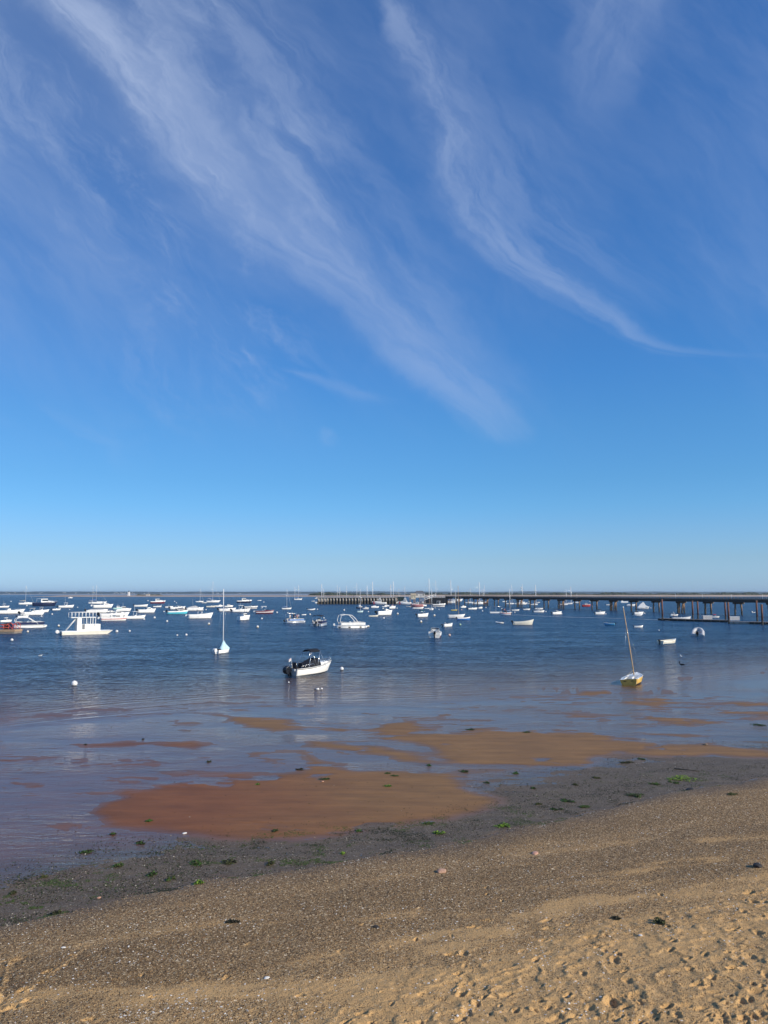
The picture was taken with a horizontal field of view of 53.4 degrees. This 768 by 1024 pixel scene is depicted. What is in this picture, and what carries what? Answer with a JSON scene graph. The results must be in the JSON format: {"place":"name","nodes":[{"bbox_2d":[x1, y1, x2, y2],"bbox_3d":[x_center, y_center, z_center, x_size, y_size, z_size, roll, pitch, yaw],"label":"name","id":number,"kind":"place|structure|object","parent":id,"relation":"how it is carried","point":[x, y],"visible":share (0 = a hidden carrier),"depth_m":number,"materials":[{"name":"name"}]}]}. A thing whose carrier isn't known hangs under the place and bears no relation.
{"place":"outdoors","nodes":[
{"label":"outdoors","id":0,"kind":"place"},
{"bbox_2d":[0,647,767,1023],"bbox_3d":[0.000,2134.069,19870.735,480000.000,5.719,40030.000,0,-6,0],"label":"beach","id":1,"kind":"structure","parent":0,"point":[44,799],"depth_m":23.66,"materials":[{"name":"beige sand"}]},
{"bbox_2d":[48,910,61,914],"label":"seaweed clump","id":2,"kind":"object","parent":1,"relation":"on","point":[57,912],"visible":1,"depth_m":18.61,"materials":[{"name":"green plant"}]},
{"bbox_2d":[112,862,124,867],"bbox_3d":[-7.641,10.147,21.966,0.313,0.078,0.370,0,-6,0],"label":"seaweed clump","id":3,"kind":"object","parent":1,"relation":"on","point":[118,864],"visible":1,"depth_m":21.94,"materials":[{"name":"green plant"}]},
{"bbox_2d":[146,871,156,876],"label":"seaweed clump","id":4,"kind":"object","parent":1,"relation":"on","point":[150,874],"visible":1,"depth_m":21.26,"materials":[{"name":"green plant"}]},
{"bbox_2d":[189,859,203,865],"bbox_3d":[-5.455,10.162,22.151,0.480,0.088,0.509,0,-6,0],"label":"seaweed clump","id":5,"kind":"object","parent":1,"relation":"on","point":[195,862],"visible":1,"depth_m":22.09,"materials":[{"name":"green plant"}]},
{"bbox_2d":[193,879,205,883],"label":"seaweed clump","id":6,"kind":"object","parent":1,"relation":"on","point":[198,881],"visible":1,"depth_m":20.36,"materials":[{"name":"green plant"}]},
{"bbox_2d":[222,858,236,864],"bbox_3d":[-4.515,10.171,22.262,0.458,0.091,0.430,-4,-7,34],"label":"seaweed clump","id":7,"kind":"object","parent":1,"relation":"on","point":[227,861],"visible":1,"depth_m":22.20,"materials":[{"name":"green plant"}]},
{"bbox_2d":[225,918,240,923],"bbox_3d":[-3.415,9.250,17.269,0.385,0.058,0.221,0,-6,0],"label":"seaweed clump","id":8,"kind":"object","parent":1,"relation":"on","point":[230,921],"visible":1,"depth_m":17.24,"materials":[{"name":"black plant"}]},
{"bbox_2d":[0,762,766,921],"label":"seaweed flakes","id":9,"kind":"object","parent":1,"relation":"on","point":[55,880],"visible":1,"depth_m":23.91,"materials":[{"name":"green plant"}]},
{"bbox_2d":[0,792,766,1023],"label":"shell fragments","id":10,"kind":"object","parent":1,"relation":"on","point":[457,1015],"visible":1,"depth_m":15.03,"materials":[{"name":"white"}]},
{"bbox_2d":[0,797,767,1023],"bbox_3d":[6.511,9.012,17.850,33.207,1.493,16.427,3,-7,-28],"label":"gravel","id":11,"kind":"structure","parent":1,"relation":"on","point":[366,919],"depth_m":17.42,"materials":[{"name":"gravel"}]},
{"bbox_2d":[0,715,767,925],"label":"weed and stones","id":12,"kind":"object","parent":1,"relation":"on","point":[21,919],"visible":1,"depth_m":22.71,"materials":[{"name":"green plant"}]},
{"bbox_2d":[408,596,449,602],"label":"pier","id":13,"kind":"structure","parent":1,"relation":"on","point":[427,597],"depth_m":621.81,"materials":[{"name":"concrete"}]},
{"bbox_2d":[410,593,415,598],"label":"hut","id":14,"kind":"object","parent":13,"relation":"on","point":[413,595],"visible":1,"depth_m":508.89,"materials":[{"name":"beige fabric"}]},
{"bbox_2d":[415,591,424,596],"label":"shed","id":15,"kind":"structure","parent":13,"relation":"on","point":[420,593],"depth_m":512.01,"materials":[{"name":"white"}]},
{"bbox_2d":[425,597,446,603],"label":"wave fence","id":16,"kind":"object","parent":1,"relation":"on","point":[438,600],"visible":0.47,"depth_m":572.32,"materials":[{"name":"wood"}]},
{"bbox_2d":[437,868,445,872],"bbox_3d":[1.560,9.716,20.632,0.296,0.103,0.211,1,4,-37],"label":"stone","id":17,"kind":"object","parent":1,"relation":"on","point":[441,870],"visible":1,"depth_m":20.58,"materials":[{"name":"stone"}]},
{"bbox_2d":[495,822,510,827],"bbox_3d":[4.034,10.532,25.680,0.500,0.094,0.593,-6,-8,44],"label":"seaweed clump","id":18,"kind":"object","parent":1,"relation":"on","point":[504,824],"visible":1,"depth_m":25.66,"materials":[{"name":"green plant"}]},
{"bbox_2d":[560,798,574,801],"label":"seaweed clump","id":19,"kind":"object","parent":1,"relation":"on","point":[565,800],"visible":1,"depth_m":28.77,"materials":[{"name":"green plant"}]},
{"bbox_2d":[624,793,642,797],"bbox_3d":[9.716,10.963,29.644,0.703,0.085,0.644,-4,-7,33],"label":"seaweed clump","id":20,"kind":"object","parent":1,"relation":"on","point":[635,794],"visible":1,"depth_m":29.55,"materials":[{"name":"green plant"}]},
{"bbox_2d":[653,917,666,924],"bbox_3d":[5.859,8.657,16.174,0.287,0.086,0.307,-5,-8,40],"label":"seaweed clump","id":21,"kind":"object","parent":1,"relation":"on","point":[660,921],"visible":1,"depth_m":16.13,"materials":[{"name":"plant"}]},
{"bbox_2d":[669,775,696,781],"bbox_3d":[12.632,11.244,32.302,1.411,0.091,1.248,0,-6,0],"label":"seaweed clump","id":22,"kind":"object","parent":1,"relation":"on","point":[671,778],"visible":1,"depth_m":32.20,"materials":[{"name":"green plant"}]},
{"bbox_2d":[753,863,762,867],"bbox_3d":[9.614,9.098,19.614,0.216,0.122,0.272,3,-5,39],"label":"stone","id":23,"kind":"object","parent":1,"relation":"on","point":[757,865],"visible":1,"depth_m":19.54,"materials":[{"name":"grey stone"}]},
{"bbox_2d":[0,594,767,854],"bbox_3d":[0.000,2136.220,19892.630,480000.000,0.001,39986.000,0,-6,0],"label":"water","id":24,"kind":"structure","parent":0,"point":[150,646],"depth_m":133.25,"materials":[{"name":"blue liquid"}]},
{"bbox_2d":[0,622,22,633],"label":"work raft","id":25,"kind":"object","parent":24,"relation":"on","point":[8,628],"visible":1,"depth_m":150.79,"materials":[{"name":"brown wood"}]},
{"bbox_2d":[0,608,24,613],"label":"motor boat","id":26,"kind":"object","parent":24,"relation":"on","point":[9,611],"visible":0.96,"depth_m":296.75,"materials":[{"name":"white plastic"}]},
{"bbox_2d":[18,589,31,604],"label":"sailboat","id":27,"kind":"object","parent":24,"relation":"on","point":[25,602],"visible":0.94,"depth_m":550.92,"materials":[{"name":"white plastic"}]},
{"bbox_2d":[14,617,46,627],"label":"motor boat","id":28,"kind":"object","parent":24,"relation":"on","point":[32,624],"visible":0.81,"depth_m":176.02,"materials":[{"name":"metal"}]},
{"bbox_2d":[18,608,44,614],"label":"motor boat","id":29,"kind":"object","parent":24,"relation":"on","point":[40,612],"visible":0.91,"depth_m":278.35,"materials":[{"name":"white plastic"}]},
{"bbox_2d":[32,599,56,605],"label":"cabin cruiser","id":30,"kind":"object","parent":24,"relation":"on","point":[45,602],"visible":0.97,"depth_m":488.78,"materials":[{"name":"blue paint"}]},
{"bbox_2d":[56,601,73,607],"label":"motor boat","id":31,"kind":"object","parent":24,"relation":"on","point":[68,606],"visible":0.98,"depth_m":425.96,"materials":[{"name":"white plastic"}]},
{"bbox_2d":[71,680,77,686],"bbox_3d":[-26.436,14.619,65.115,0.508,0.575,0.500,0,-6,0],"label":"mooring buoy","id":32,"kind":"object","parent":24,"relation":"on","point":[74,683],"visible":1,"depth_m":64.94,"materials":[{"name":"plastic"}]},
{"bbox_2d":[55,612,111,634],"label":"cabin motor boat","id":33,"kind":"object","parent":24,"relation":"on","point":[80,628],"visible":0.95,"depth_m":146.56,"materials":[{"name":"white"}]},
{"bbox_2d":[79,849,93,853],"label":"seaweed clump","id":34,"kind":"object","parent":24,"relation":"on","point":[87,851],"visible":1,"depth_m":23.09,"materials":[{"name":"green plant"}]},
{"bbox_2d":[84,609,107,612],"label":"skiff","id":35,"kind":"object","parent":24,"relation":"on","point":[97,610],"visible":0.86,"depth_m":311.90,"materials":[{"name":"white plastic"}]},
{"bbox_2d":[91,585,105,603],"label":"sailboat","id":36,"kind":"object","parent":24,"relation":"on","point":[98,602],"visible":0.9,"depth_m":585.34,"materials":[{"name":"white plastic"}]},
{"bbox_2d":[90,602,112,607],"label":"motor boat","id":37,"kind":"object","parent":24,"relation":"on","point":[105,605],"visible":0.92,"depth_m":416.73,"materials":[{"name":"white plastic"}]},
{"bbox_2d":[96,610,128,616],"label":"motor boat","id":38,"kind":"object","parent":24,"relation":"on","point":[118,613],"visible":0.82,"depth_m":250.34,"materials":[{"name":"white plastic"}]},
{"bbox_2d":[97,615,127,620],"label":"motor boat","id":39,"kind":"object","parent":24,"relation":"on","point":[119,618],"visible":0.94,"depth_m":219.39,"materials":[{"name":"white paint"}]},
{"bbox_2d":[116,606,130,610],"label":"cabin cruiser","id":40,"kind":"object","parent":24,"relation":"on","point":[125,609],"visible":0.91,"depth_m":340.56,"materials":[{"name":"white plastic"}]},
{"bbox_2d":[124,607,145,618],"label":"motor boat","id":41,"kind":"object","parent":24,"relation":"on","point":[135,616],"visible":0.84,"depth_m":237.63,"materials":[{"name":"white plastic"}]},
{"bbox_2d":[136,607,155,612],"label":"motor boat","id":42,"kind":"object","parent":24,"relation":"on","point":[149,610],"visible":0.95,"depth_m":312.75,"materials":[{"name":"white plastic"}]},
{"bbox_2d":[150,599,165,603],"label":"cabin cruiser","id":43,"kind":"object","parent":24,"relation":"on","point":[157,601],"visible":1,"depth_m":603.85,"materials":[{"name":"white paint"}]},
{"bbox_2d":[168,605,184,608],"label":"motor boat","id":44,"kind":"object","parent":24,"relation":"on","point":[169,607],"visible":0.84,"depth_m":379.25,"materials":[{"name":"white plastic"}]},
{"bbox_2d":[166,610,187,613],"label":"skiff","id":45,"kind":"object","parent":24,"relation":"on","point":[178,612],"visible":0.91,"depth_m":292.62,"materials":[{"name":"teal paint"}]},
{"bbox_2d":[185,606,203,610],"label":"motor boat","id":46,"kind":"object","parent":24,"relation":"on","point":[193,608],"visible":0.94,"depth_m":351.17,"materials":[{"name":"white plastic"}]},
{"bbox_2d":[185,611,212,618],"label":"motor boat","id":47,"kind":"object","parent":24,"relation":"on","point":[199,616],"visible":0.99,"depth_m":239.29,"materials":[{"name":"white plastic"}]},
{"bbox_2d":[206,582,219,601],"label":"sailboat","id":48,"kind":"object","parent":24,"relation":"on","point":[212,598],"visible":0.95,"depth_m":677.24,"materials":[{"name":"white plastic"}]},
{"bbox_2d":[213,589,229,653],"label":"sailboat","id":49,"kind":"object","parent":24,"relation":"on","point":[224,648],"visible":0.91,"depth_m":100.88,"materials":[{"name":"white metal"}]},
{"bbox_2d":[217,607,235,610],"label":"motor boat","id":50,"kind":"object","parent":24,"relation":"on","point":[226,609],"visible":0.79,"depth_m":338.58,"materials":[{"name":"white plastic"}]},
{"bbox_2d":[230,605,249,611],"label":"motor boat","id":51,"kind":"object","parent":24,"relation":"on","point":[238,610],"visible":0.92,"depth_m":325.01,"materials":[{"name":"white plastic"}]},
{"bbox_2d":[237,607,249,619],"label":"cabin cruiser","id":52,"kind":"object","parent":24,"relation":"on","point":[244,616],"visible":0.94,"depth_m":225.78,"materials":[{"name":"white plastic"}]},
{"bbox_2d":[236,598,251,602],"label":"cabin cruiser","id":53,"kind":"object","parent":24,"relation":"on","point":[244,600],"visible":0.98,"depth_m":645.67,"materials":[{"name":"white paint"}]},
{"bbox_2d":[243,605,257,608],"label":"motor boat","id":54,"kind":"object","parent":24,"relation":"on","point":[252,607],"visible":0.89,"depth_m":398.53,"materials":[{"name":"white paint"}]},
{"bbox_2d":[253,606,273,613],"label":"motor boat","id":55,"kind":"object","parent":24,"relation":"on","point":[265,612],"visible":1,"depth_m":298.78,"materials":[{"name":"red paint"}]},
{"bbox_2d":[283,613,304,622],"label":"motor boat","id":56,"kind":"object","parent":24,"relation":"on","point":[295,620],"visible":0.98,"depth_m":204.63,"materials":[{"name":"metal"}]},
{"bbox_2d":[283,648,330,677],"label":"motor boat","id":57,"kind":"object","parent":24,"relation":"on","point":[310,666],"visible":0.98,"depth_m":74.23,"materials":[{"name":"white plastic"}]},
{"bbox_2d":[311,615,326,625],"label":"pontoon boat","id":58,"kind":"object","parent":24,"relation":"on","point":[318,622],"visible":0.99,"depth_m":184.78,"materials":[{"name":"metal"}]},
{"bbox_2d":[333,614,367,627],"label":"motor boat","id":59,"kind":"object","parent":24,"relation":"on","point":[355,624],"visible":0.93,"depth_m":173.48,"materials":[{"name":"white plastic"}]},
{"bbox_2d":[317,595,396,603],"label":"breakwater","id":60,"kind":"object","parent":24,"relation":"in","point":[348,600],"visible":0.65,"depth_m":559.90,"materials":[{"name":"concrete"}]},
{"bbox_2d":[372,598,386,603],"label":"patrol boat","id":61,"kind":"object","parent":24,"relation":"on","point":[379,601],"visible":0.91,"depth_m":556.04,"materials":[{"name":"white metal"}]},
{"bbox_2d":[374,606,391,614],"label":"motor boat","id":62,"kind":"object","parent":24,"relation":"on","point":[386,612],"visible":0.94,"depth_m":277.90,"materials":[{"name":"white plastic"}]},
{"bbox_2d":[398,598,410,603],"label":"patrol boat","id":63,"kind":"object","parent":24,"relation":"on","point":[404,601],"visible":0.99,"depth_m":550.49,"materials":[{"name":"white plastic"}]},
{"bbox_2d":[397,598,430,603],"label":"floating dock","id":64,"kind":"object","parent":24,"relation":"on","point":[419,603],"visible":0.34,"depth_m":564.01,"materials":[{"name":"brown wood"}]},
{"bbox_2d":[410,601,422,606],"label":"cabin cruiser","id":65,"kind":"object","parent":24,"relation":"on","point":[416,604],"visible":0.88,"depth_m":441.93,"materials":[{"name":"pink paint"}]},
{"bbox_2d":[415,610,427,616],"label":"motor boat","id":66,"kind":"object","parent":24,"relation":"on","point":[422,614],"visible":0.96,"depth_m":256.06,"materials":[{"name":"white plastic"}]},
{"bbox_2d":[428,628,441,637],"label":"motor boat","id":67,"kind":"object","parent":24,"relation":"on","point":[435,633],"visible":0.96,"depth_m":135.50,"materials":[{"name":"white plastic"}]},
{"bbox_2d":[432,603,445,606],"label":"motor boat","id":68,"kind":"object","parent":24,"relation":"on","point":[439,605],"visible":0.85,"depth_m":452.67,"materials":[{"name":"white paint"}]},
{"bbox_2d":[441,622,452,626],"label":"motor boat","id":69,"kind":"object","parent":24,"relation":"on","point":[446,625],"visible":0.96,"depth_m":181.02,"materials":[{"name":"white plastic"}]},
{"bbox_2d":[448,592,464,617],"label":"sailboat","id":70,"kind":"object","parent":24,"relation":"on","point":[457,616],"visible":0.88,"depth_m":245.45,"materials":[{"name":"white wood"}]},
{"bbox_2d":[456,617,469,619],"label":"skiff","id":71,"kind":"object","parent":24,"relation":"on","point":[466,618],"visible":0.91,"depth_m":224.66,"materials":[{"name":"blue paint"}]},
{"bbox_2d":[471,583,482,603],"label":"sailboat","id":72,"kind":"object","parent":24,"relation":"on","point":[479,602],"visible":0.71,"depth_m":564.93,"materials":[{"name":"white plastic"}]},
{"bbox_2d":[514,586,526,604],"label":"sailboat","id":73,"kind":"object","parent":24,"relation":"on","point":[522,600],"visible":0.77,"depth_m":544.13,"materials":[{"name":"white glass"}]},
{"bbox_2d":[511,619,533,624],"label":"skiff","id":74,"kind":"object","parent":24,"relation":"on","point":[529,622],"visible":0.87,"depth_m":190.54,"materials":[{"name":"white plastic"}]},
{"bbox_2d":[551,609,561,613],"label":"motor boat","id":75,"kind":"object","parent":24,"relation":"on","point":[557,612],"visible":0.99,"depth_m":287.10,"materials":[{"name":"white plastic"}]},
{"bbox_2d":[593,609,604,613],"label":"motor boat","id":76,"kind":"object","parent":24,"relation":"on","point":[601,612],"visible":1,"depth_m":287.00,"materials":[{"name":"white plastic"}]},
{"bbox_2d":[445,595,767,614],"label":"pier","id":77,"kind":"structure","parent":24,"relation":"in","point":[683,601],"depth_m":348.85,"materials":[{"name":"brown wood"}]},
{"bbox_2d":[620,607,642,685],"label":"sailing dinghy","id":78,"kind":"object","parent":24,"relation":"on","point":[633,679],"visible":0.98,"depth_m":67.10,"materials":[{"name":"yellow paint"}]},
{"bbox_2d":[632,609,642,614],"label":"motor boat","id":79,"kind":"object","parent":24,"relation":"on","point":[637,613],"visible":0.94,"depth_m":285.44,"materials":[{"name":"white plastic"}]},
{"bbox_2d":[637,602,648,608],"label":"covered boat","id":80,"kind":"object","parent":24,"relation":"on","point":[642,605],"visible":0.97,"depth_m":395.82,"materials":[{"name":"white fabric"}]},
{"bbox_2d":[661,599,662,620],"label":"guide pile","id":81,"kind":"object","parent":24,"relation":"in","point":[662,608],"visible":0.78,"depth_m":221.95,"materials":[{"name":"brown wood"}]},
{"bbox_2d":[657,639,675,643],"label":"rowing boat","id":82,"kind":"object","parent":24,"relation":"on","point":[668,641],"visible":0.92,"depth_m":118.19,"materials":[{"name":"white wood"}]},
{"bbox_2d":[670,616,690,618],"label":"motor boat","id":83,"kind":"object","parent":24,"relation":"on","point":[686,617],"visible":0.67,"depth_m":221.92,"materials":[{"name":"white plastic"}]},
{"bbox_2d":[658,618,727,621],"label":"floating dock","id":84,"kind":"object","parent":24,"relation":"on","point":[703,620],"visible":0.83,"depth_m":214.38,"materials":[{"name":"grey wood"}]},
{"bbox_2d":[701,616,711,618],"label":"storage box","id":85,"kind":"object","parent":84,"relation":"on","point":[706,617],"visible":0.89,"depth_m":215.09,"materials":[{"name":"grey plastic"}]},
{"bbox_2d":[696,601,698,618],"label":"guide pile","id":86,"kind":"object","parent":24,"relation":"in","point":[697,610],"visible":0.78,"depth_m":233.77,"materials":[{"name":"brown wood"}]},
{"bbox_2d":[691,627,704,635],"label":"inflatable boat","id":87,"kind":"object","parent":24,"relation":"on","point":[697,631],"visible":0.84,"depth_m":142.61,"materials":[{"name":"white plastic"}]},
{"bbox_2d":[724,602,726,619],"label":"guide pile","id":88,"kind":"object","parent":24,"relation":"in","point":[725,610],"visible":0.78,"depth_m":224.52,"materials":[{"name":"brown wood"}]},
{"bbox_2d":[727,602,729,623],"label":"guide pile","id":89,"kind":"object","parent":24,"relation":"in","point":[728,612],"visible":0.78,"depth_m":199.02,"materials":[{"name":"brown wood"}]},
{"bbox_2d":[730,621,749,623],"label":"floating dock","id":90,"kind":"object","parent":24,"relation":"on","point":[738,622],"visible":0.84,"depth_m":197.63,"materials":[{"name":"concrete"}]},
{"bbox_2d":[730,616,739,619],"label":"storage box","id":91,"kind":"object","parent":90,"relation":"on","point":[734,618],"visible":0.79,"depth_m":206.46,"materials":[{"name":"grey plastic"}]},
{"bbox_2d":[755,600,757,620],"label":"guide pile","id":92,"kind":"object","parent":24,"relation":"in","point":[756,610],"visible":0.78,"depth_m":217.52,"materials":[{"name":"brown wood"}]},
{"bbox_2d":[750,621,767,623],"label":"floating dock","id":93,"kind":"object","parent":24,"relation":"on","point":[751,622],"visible":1,"depth_m":194.66,"materials":[{"name":"grey wood"}]},
{"bbox_2d":[760,604,763,624],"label":"guide pile","id":94,"kind":"object","parent":24,"relation":"in","point":[761,605],"visible":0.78,"depth_m":190.25,"materials":[{"name":"brown wood"}]},
{"bbox_2d":[0,591,767,593],"bbox_3d":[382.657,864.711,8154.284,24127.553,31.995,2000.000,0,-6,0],"label":"hills","id":95,"kind":"structure","parent":0,"point":[285,592],"depth_m":7446.51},
{"bbox_2d":[31,595,767,596],"bbox_3d":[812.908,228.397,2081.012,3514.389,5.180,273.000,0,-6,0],"label":"sand spit","id":96,"kind":"structure","parent":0,"point":[389,595],"depth_m":1985.26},
{"bbox_2d":[309,592,767,594],"bbox_3d":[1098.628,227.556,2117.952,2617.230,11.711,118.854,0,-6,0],"label":"dune scrub","id":97,"kind":"object","parent":96,"relation":"on","point":[556,593],"visible":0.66,"depth_m":2076.89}
]}

